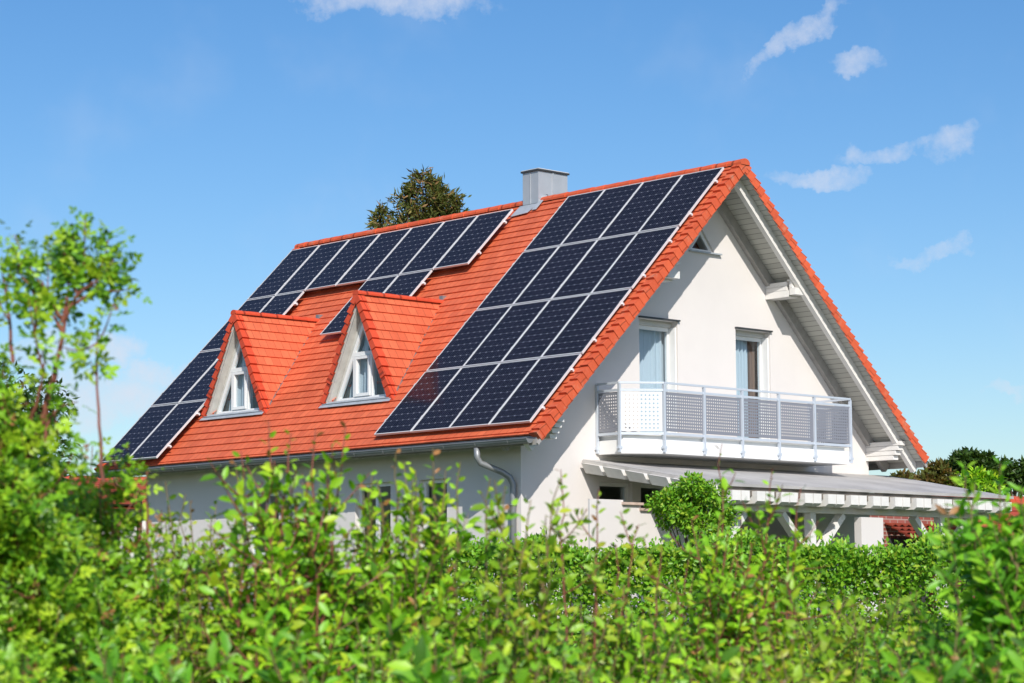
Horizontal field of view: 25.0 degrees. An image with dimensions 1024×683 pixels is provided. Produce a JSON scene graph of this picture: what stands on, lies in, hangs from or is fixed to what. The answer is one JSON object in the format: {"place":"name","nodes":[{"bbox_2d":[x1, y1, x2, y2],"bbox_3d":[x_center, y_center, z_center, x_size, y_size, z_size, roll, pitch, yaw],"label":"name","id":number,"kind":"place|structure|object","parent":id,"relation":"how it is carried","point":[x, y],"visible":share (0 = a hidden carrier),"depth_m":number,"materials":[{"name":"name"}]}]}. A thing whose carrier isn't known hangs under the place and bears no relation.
{"place":"outdoors","nodes":[
{"label":"outdoors","id":0,"kind":"place"},
{"bbox_2d":[211,612,359,678],"bbox_3d":[-0.476,1.428,5.298,0.610,1.762,0.706,-3,-7,26],"label":"garden shrub","id":1,"kind":"object","parent":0,"point":[340,650],"visible":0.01,"depth_m":5.31,"materials":[{"name":"green plant"}]},
{"bbox_2d":[0,0,1023,495],"label":"sky","id":2,"kind":"structure","parent":0,"point":[886,137],"materials":[{"name":"blue"}]},
{"bbox_2d":[447,615,957,682],"bbox_3d":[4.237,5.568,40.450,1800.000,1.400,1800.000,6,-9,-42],"label":"ground","id":3,"kind":"structure","parent":0,"point":[630,625],"depth_m":24.56,"materials":[{"name":"green plant"}]},
{"bbox_2d":[0,632,78,682],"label":"garden shrub","id":4,"kind":"object","parent":3,"relation":"on","point":[9,667],"visible":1,"depth_m":3.84,"materials":[{"name":"green plant"}]},
{"bbox_2d":[0,360,80,492],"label":"bushy tree","id":5,"kind":"object","parent":3,"relation":"on","point":[25,394],"visible":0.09,"depth_m":17.26,"materials":[{"name":"green plant"}]},
{"bbox_2d":[0,206,151,682],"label":"tree","id":6,"kind":"object","parent":3,"relation":"on","point":[34,544],"visible":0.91,"depth_m":4.69,"materials":[{"name":"green plant"}]},
{"bbox_2d":[63,476,146,585],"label":"neighbour house","id":7,"kind":"structure","parent":3,"relation":"on","point":[127,503],"depth_m":63.18,"materials":[{"name":"paint"}]},
{"bbox_2d":[60,554,168,682],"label":"garden shrub","id":8,"kind":"object","parent":3,"relation":"on","point":[115,620],"visible":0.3,"depth_m":4.86,"materials":[{"name":"green plant"}]},
{"bbox_2d":[55,437,215,682],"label":"shrub","id":9,"kind":"object","parent":3,"relation":"on","point":[89,508],"visible":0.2,"depth_m":5.24,"materials":[{"name":"green plant"}]},
{"bbox_2d":[82,618,255,682],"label":"garden shrub","id":10,"kind":"object","parent":3,"relation":"on","point":[175,673],"visible":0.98,"depth_m":4.08,"materials":[{"name":"green plant"}]},
{"bbox_2d":[125,583,231,682],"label":"garden shrub","id":11,"kind":"object","parent":3,"relation":"on","point":[181,628],"visible":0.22,"depth_m":5.12,"materials":[{"name":"green plant"}]},
{"bbox_2d":[130,460,253,682],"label":"garden shrub","id":12,"kind":"object","parent":3,"relation":"on","point":[210,569],"visible":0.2,"depth_m":5.76,"materials":[{"name":"green plant"}]},
{"bbox_2d":[224,606,343,682],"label":"garden shrub","id":13,"kind":"object","parent":3,"relation":"on","point":[282,654],"visible":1,"depth_m":3.88,"materials":[{"name":"green plant"}]},
{"bbox_2d":[184,420,397,682],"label":"garden shrub","id":14,"kind":"object","parent":3,"relation":"on","point":[303,584],"visible":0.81,"depth_m":5.04,"materials":[{"name":"green plant"}]},
{"bbox_2d":[365,164,471,229],"bbox_3d":[-2.473,1.239,63.321,4.466,12.409,4.054,6,-9,-42],"label":"leafy tree","id":15,"kind":"object","parent":3,"relation":"on","point":[440,201],"visible":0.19,"depth_m":63.62,"materials":[{"name":"green plant"}]},
{"bbox_2d":[329,615,510,682],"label":"garden shrub","id":16,"kind":"object","parent":3,"relation":"on","point":[373,665],"visible":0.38,"depth_m":4.83,"materials":[{"name":"green plant"}]},
{"bbox_2d":[329,448,519,679],"bbox_3d":[-0.285,1.271,5.255,0.596,2.062,0.632,-3,-7,21],"label":"garden shrub","id":17,"kind":"object","parent":3,"relation":"on","point":[405,592],"visible":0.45,"depth_m":5.34,"materials":[{"name":"green plant"}]},
{"bbox_2d":[345,599,505,682],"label":"garden shrub","id":18,"kind":"object","parent":3,"relation":"on","point":[424,668],"visible":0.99,"depth_m":4.04,"materials":[{"name":"green plant"}]},
{"bbox_2d":[425,478,587,682],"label":"garden shrub","id":19,"kind":"object","parent":3,"relation":"on","point":[538,589],"visible":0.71,"depth_m":5.17,"materials":[{"name":"green plant"}]},
{"bbox_2d":[91,158,928,618],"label":"house","id":20,"kind":"structure","parent":3,"relation":"on","point":[725,270],"depth_m":42.45,"materials":[{"name":"paint"}]},
{"bbox_2d":[103,404,176,462],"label":"solar panel","id":21,"kind":"object","parent":20,"relation":"attached to","point":[144,426],"visible":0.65,"depth_m":46.80,"materials":[{"name":"glass"}]},
{"bbox_2d":[131,400,205,460],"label":"solar panel","id":22,"kind":"object","parent":20,"relation":"attached to","point":[162,436],"visible":0.91,"depth_m":45.97,"materials":[{"name":"glass"}]},
{"bbox_2d":[151,350,220,406],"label":"solar panel","id":23,"kind":"object","parent":20,"relation":"attached to","point":[188,377],"visible":0.83,"depth_m":47.68,"materials":[{"name":"glass"}]},
{"bbox_2d":[179,359,218,402],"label":"solar panel","id":24,"kind":"object","parent":20,"relation":"attached to","point":[199,390],"visible":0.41,"depth_m":46.87,"materials":[{"name":"glass"}]},
{"bbox_2d":[200,296,273,351],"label":"solar panel","id":25,"kind":"object","parent":20,"relation":"attached to","point":[216,341],"visible":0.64,"depth_m":48.75,"materials":[{"name":"glass"}]},
{"bbox_2d":[250,492,278,554],"bbox_3d":[-4.622,3.466,43.716,0.070,1.190,1.020,6,-9,-42],"label":"window","id":26,"kind":"structure","parent":20,"relation":"in","point":[259,494],"depth_m":43.97,"materials":[{"name":"white paint"}]},
{"bbox_2d":[260,291,304,314],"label":"solar panel","id":27,"kind":"object","parent":20,"relation":"attached to","point":[282,304],"visible":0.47,"depth_m":48.14,"materials":[{"name":"glass"}]},
{"bbox_2d":[247,245,319,299],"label":"solar panel","id":28,"kind":"object","parent":20,"relation":"attached to","point":[284,271],"visible":1,"depth_m":49.59,"materials":[{"name":"glass"}]},
{"bbox_2d":[276,240,348,294],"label":"solar panel","id":29,"kind":"object","parent":20,"relation":"attached to","point":[312,267],"visible":1,"depth_m":48.85,"materials":[{"name":"glass"}]},
{"bbox_2d":[306,234,379,290],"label":"solar panel","id":30,"kind":"object","parent":20,"relation":"attached to","point":[342,262],"visible":1,"depth_m":48.09,"materials":[{"name":"glass"}]},
{"bbox_2d":[320,275,397,335],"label":"solar panel","id":31,"kind":"object","parent":20,"relation":"attached to","point":[336,324],"visible":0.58,"depth_m":45.77,"materials":[{"name":"glass"}]},
{"bbox_2d":[336,228,411,285],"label":"solar panel","id":32,"kind":"object","parent":20,"relation":"attached to","point":[373,257],"visible":1,"depth_m":47.35,"materials":[{"name":"glass"}]},
{"bbox_2d":[359,482,390,568],"bbox_3d":[-2.450,3.295,41.247,0.230,1.525,1.100,6,-9,-42],"label":"window","id":33,"kind":"structure","parent":20,"relation":"in","point":[361,499],"depth_m":41.37,"materials":[{"name":"white paint"}]},
{"bbox_2d":[368,222,443,279],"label":"solar panel","id":34,"kind":"object","parent":20,"relation":"attached to","point":[406,250],"visible":1,"depth_m":46.61,"materials":[{"name":"glass"}]},
{"bbox_2d":[384,270,432,295],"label":"solar panel","id":35,"kind":"object","parent":20,"relation":"attached to","point":[409,284],"visible":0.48,"depth_m":45.15,"materials":[{"name":"glass"}]},
{"bbox_2d":[374,367,461,435],"bbox_3d":[-1.656,1.062,40.707,1.002,0.047,1.678,-7,35,47],"label":"solar panel","id":36,"kind":"object","parent":20,"relation":"attached to","point":[414,405],"visible":1,"depth_m":40.68,"materials":[{"name":"glass"}]},
{"bbox_2d":[424,479,446,549],"bbox_3d":[-1.268,3.564,40.047,0.070,2.340,0.730,6,-9,-42],"label":"window","id":37,"kind":"structure","parent":20,"relation":"in","point":[426,482],"depth_m":40.35,"materials":[{"name":"white paint"}]},
{"bbox_2d":[400,215,477,274],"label":"solar panel","id":38,"kind":"object","parent":20,"relation":"attached to","point":[438,245],"visible":1,"depth_m":45.86,"materials":[{"name":"glass"}]},
{"bbox_2d":[411,363,499,432],"bbox_3d":[-0.974,0.977,39.974,1.002,1.678,0.048,-7,-55,47],"label":"solar panel","id":39,"kind":"object","parent":20,"relation":"attached to","point":[455,397],"visible":1,"depth_m":39.95,"materials":[{"name":"glass"}]},
{"bbox_2d":[426,306,510,370],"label":"solar panel","id":40,"kind":"object","parent":20,"relation":"attached to","point":[468,338],"visible":1,"depth_m":41.65,"materials":[{"name":"glass"}]},
{"bbox_2d":[434,209,512,269],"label":"solar panel","id":41,"kind":"object","parent":20,"relation":"attached to","point":[473,239],"visible":1,"depth_m":45.09,"materials":[{"name":"glass"}]},
{"bbox_2d":[449,358,539,428],"bbox_3d":[-0.293,0.890,39.239,1.002,0.048,1.678,-7,36,47],"label":"solar panel","id":42,"kind":"object","parent":20,"relation":"attached to","point":[494,393],"visible":1,"depth_m":39.21,"materials":[{"name":"glass"}]},
{"bbox_2d":[463,300,549,366],"bbox_3d":[-0.091,-0.137,40.924,1.002,1.678,0.048,-7,-54,47],"label":"solar panel","id":43,"kind":"object","parent":20,"relation":"attached to","point":[506,333],"visible":1,"depth_m":40.91,"materials":[{"name":"glass"}]},
{"bbox_2d":[476,246,558,309],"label":"solar panel","id":44,"kind":"object","parent":20,"relation":"attached to","point":[517,278],"visible":1,"depth_m":42.59,"materials":[{"name":"glass"}]},
{"bbox_2d":[489,354,581,425],"bbox_3d":[0.389,0.805,38.506,1.002,1.678,0.047,-7,-54,47],"label":"solar panel","id":45,"kind":"object","parent":20,"relation":"attached to","point":[530,396],"visible":1,"depth_m":38.46,"materials":[{"name":"glass"}]},
{"bbox_2d":[502,294,589,362],"bbox_3d":[0.591,-0.223,40.191,1.002,1.678,0.047,-7,-54,47],"label":"solar panel","id":46,"kind":"object","parent":20,"relation":"attached to","point":[545,328],"visible":1,"depth_m":40.17,"materials":[{"name":"glass"}]},
{"bbox_2d":[513,240,596,304],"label":"solar panel","id":47,"kind":"object","parent":20,"relation":"attached to","point":[554,272],"visible":1,"depth_m":41.85,"materials":[{"name":"glass"}]},
{"bbox_2d":[524,189,604,251],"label":"solar panel","id":48,"kind":"object","parent":20,"relation":"attached to","point":[563,221],"visible":1,"depth_m":43.54,"materials":[{"name":"glass"}]},
{"bbox_2d":[541,288,631,357],"bbox_3d":[1.272,-0.308,39.457,1.002,0.048,1.678,-7,36,47],"label":"solar panel","id":49,"kind":"object","parent":20,"relation":"attached to","point":[586,324],"visible":1,"depth_m":39.42,"materials":[{"name":"glass"}]},
{"bbox_2d":[552,233,636,299],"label":"solar panel","id":50,"kind":"object","parent":20,"relation":"attached to","point":[593,267],"visible":1,"depth_m":41.13,"materials":[{"name":"glass"}]},
{"bbox_2d":[561,182,642,245],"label":"solar panel","id":51,"kind":"object","parent":20,"relation":"attached to","point":[602,213],"visible":1,"depth_m":42.81,"materials":[{"name":"glass"}]},
{"bbox_2d":[599,482,627,501],"bbox_3d":[1.712,3.055,39.983,0.810,1.210,0.070,6,-9,-42],"label":"window","id":52,"kind":"structure","parent":20,"relation":"in","point":[625,485],"depth_m":40.20,"materials":[{"name":"white paint"}]},
{"bbox_2d":[591,226,678,293],"bbox_3d":[2.156,-1.421,40.408,1.002,1.678,0.047,-7,-54,47],"label":"solar panel","id":53,"kind":"object","parent":20,"relation":"attached to","point":[631,265],"visible":1,"depth_m":40.37,"materials":[{"name":"glass"}]},
{"bbox_2d":[599,175,681,238],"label":"solar panel","id":54,"kind":"object","parent":20,"relation":"attached to","point":[640,207],"visible":1,"depth_m":42.08,"materials":[{"name":"glass"}]},
{"bbox_2d":[639,329,664,431],"bbox_3d":[2.412,0.738,41.184,1.000,1.900,0.077,6,-9,-42],"label":"glass door","id":55,"kind":"structure","parent":20,"relation":"hanging from","point":[652,354],"depth_m":41.30,"materials":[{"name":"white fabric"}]},
{"bbox_2d":[641,484,664,517],"bbox_3d":[2.431,3.648,40.581,0.720,2.260,0.070,6,-9,-42],"label":"window","id":56,"kind":"structure","parent":20,"relation":"in","point":[642,485],"depth_m":40.71,"materials":[{"name":"white paint"}]},
{"bbox_2d":[638,315,680,435],"bbox_3d":[2.542,0.635,40.996,1.037,2.100,0.310,6,-9,-42],"label":"balcony door","id":57,"kind":"structure","parent":20,"relation":"in","point":[670,333],"depth_m":41.33,"materials":[{"name":"white paint"}]},
{"bbox_2d":[639,167,723,232],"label":"solar panel","id":58,"kind":"object","parent":20,"relation":"attached to","point":[680,201],"visible":1,"depth_m":41.32,"materials":[{"name":"glass"}]},
{"bbox_2d":[689,232,721,255],"bbox_3d":[3.491,-1.824,42.043,0.830,0.445,0.170,6,-9,-42],"label":"gable window","id":59,"kind":"structure","parent":20,"relation":"in","point":[708,251],"depth_m":42.08,"materials":[{"name":"white paint"}]},
{"bbox_2d":[736,340,748,437],"bbox_3d":[4.170,0.913,42.800,0.630,1.900,0.078,6,-9,-42],"label":"curtain","id":60,"kind":"object","parent":20,"relation":"hanging from","point":[741,367],"visible":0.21,"depth_m":42.94,"materials":[{"name":"white fabric"}]},
{"bbox_2d":[747,341,755,437],"bbox_3d":[4.473,0.946,43.104,0.150,1.900,0.081,6,-9,-42],"label":"curtain","id":61,"kind":"object","parent":20,"relation":"hanging from","point":[751,363],"visible":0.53,"depth_m":43.12,"materials":[{"name":"brown fabric"}]},
{"bbox_2d":[735,327,772,441],"bbox_3d":[4.399,0.820,42.699,1.009,2.100,0.310,6,-9,-42],"label":"balcony door","id":62,"kind":"structure","parent":20,"relation":"in","point":[762,343],"depth_m":43.03,"materials":[{"name":"white paint"}]},
{"bbox_2d":[793,513,798,530],"bbox_3d":[4.987,3.455,42.977,1.000,1.360,0.070,6,-9,-42],"label":"window","id":63,"kind":"structure","parent":20,"relation":"in","point":[794,515],"depth_m":43.28,"materials":[{"name":"white paint"}]},
{"bbox_2d":[490,600,623,682],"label":"garden shrub","id":64,"kind":"object","parent":3,"relation":"on","point":[557,677],"visible":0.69,"depth_m":5.03,"materials":[{"name":"green plant"}]},
{"bbox_2d":[487,639,645,682],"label":"garden shrub","id":65,"kind":"object","parent":3,"relation":"on","point":[503,667],"visible":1,"depth_m":3.86,"materials":[{"name":"green plant"}]},
{"bbox_2d":[536,469,689,682],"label":"garden shrub","id":66,"kind":"object","parent":3,"relation":"on","point":[595,576],"visible":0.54,"depth_m":5.56,"materials":[{"name":"green plant"}]},
{"bbox_2d":[588,499,699,619],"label":"garden wall","id":67,"kind":"structure","parent":3,"relation":"on","point":[635,515],"depth_m":38.11,"materials":[{"name":"beige paint"}]},
{"bbox_2d":[588,593,757,682],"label":"garden shrub","id":68,"kind":"object","parent":3,"relation":"on","point":[639,657],"visible":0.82,"depth_m":5.33,"materials":[{"name":"green plant"}]},
{"bbox_2d":[607,613,771,682],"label":"garden shrub","id":69,"kind":"object","parent":3,"relation":"on","point":[729,654],"visible":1,"depth_m":4.05,"materials":[{"name":"green plant"}]},
{"bbox_2d":[644,471,742,614],"bbox_3d":[2.812,3.219,35.801,1.295,2.443,1.422,6,-9,-42],"label":"tree","id":70,"kind":"object","parent":3,"relation":"on","point":[682,502],"visible":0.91,"depth_m":35.65,"materials":[{"name":"green plant"}]},
{"bbox_2d":[437,521,1023,682],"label":"clipped hedge","id":71,"kind":"object","parent":3,"relation":"on","point":[854,567],"visible":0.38,"depth_m":19.18,"materials":[{"name":"green plant"}]},
{"bbox_2d":[636,444,869,682],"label":"garden shrub","id":72,"kind":"object","parent":3,"relation":"on","point":[742,598],"visible":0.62,"depth_m":5.84,"materials":[{"name":"green plant"}]},
{"bbox_2d":[700,571,860,682],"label":"garden shrub","id":73,"kind":"object","parent":3,"relation":"on","point":[792,670],"visible":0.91,"depth_m":4.85,"materials":[{"name":"green plant"}]},
{"bbox_2d":[581,459,1013,618],"bbox_3d":[5.376,3.559,40.887,8.530,2.780,3.282,6,-9,-42],"label":"terrace canopy","id":74,"kind":"object","parent":3,"relation":"on","point":[875,500],"visible":0.69,"depth_m":39.58,"materials":[{"name":"white painted wood"},{"name":"grey translucent plastic roofing sheet"}]},
{"bbox_2d":[772,666,869,682],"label":"garden shrub","id":75,"kind":"object","parent":3,"relation":"on","point":[863,679],"visible":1,"depth_m":3.89,"materials":[{"name":"green plant"}]},
{"bbox_2d":[796,574,950,682],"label":"garden shrub","id":76,"kind":"object","parent":3,"relation":"on","point":[850,638],"visible":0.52,"depth_m":6.53,"materials":[{"name":"green plant"}]},
{"bbox_2d":[870,515,948,614],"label":"brick garage","id":77,"kind":"structure","parent":3,"relation":"on","point":[900,529],"depth_m":47.60,"materials":[{"name":"brick"}]},
{"bbox_2d":[861,591,972,682],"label":"garden shrub","id":78,"kind":"object","parent":3,"relation":"on","point":[938,649],"visible":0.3,"depth_m":5.08,"materials":[{"name":"green plant"}]},
{"bbox_2d":[885,457,959,495],"bbox_3d":[9.608,4.586,54.002,2.114,3.765,1.940,6,-9,-42],"label":"background tree","id":79,"kind":"object","parent":3,"relation":"on","point":[939,471],"visible":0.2,"depth_m":53.64,"materials":[{"name":"green plant"}]},
{"bbox_2d":[878,609,1023,682],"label":"garden shrub","id":80,"kind":"object","parent":3,"relation":"on","point":[954,668],"visible":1,"depth_m":4.08,"materials":[{"name":"green plant"}]},
{"bbox_2d":[925,456,1023,682],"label":"garden shrub","id":81,"kind":"object","parent":3,"relation":"on","point":[997,590],"visible":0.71,"depth_m":4.95,"materials":[{"name":"green plant"}]},
{"bbox_2d":[945,446,1004,479],"bbox_3d":[12.354,5.047,61.782,1.658,4.579,1.652,6,-9,-42],"label":"background tree","id":82,"kind":"object","parent":3,"relation":"on","point":[965,456],"visible":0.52,"depth_m":61.62,"materials":[{"name":"green plant"}]},
{"bbox_2d":[943,464,1007,493],"bbox_3d":[10.656,4.646,53.760,1.707,3.582,1.978,6,-9,-42],"label":"background tree","id":83,"kind":"object","parent":3,"relation":"on","point":[985,476],"visible":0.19,"depth_m":53.42,"materials":[{"name":"green plant"}]},
{"bbox_2d":[931,495,1023,611],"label":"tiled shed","id":84,"kind":"structure","parent":3,"relation":"on","point":[1015,511],"depth_m":48.71,"materials":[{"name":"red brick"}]},
{"bbox_2d":[997,454,1023,495],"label":"background tree","id":85,"kind":"object","parent":3,"relation":"on","point":[1013,472],"visible":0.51,"depth_m":63.70,"materials":[{"name":"green plant"}]}
]}

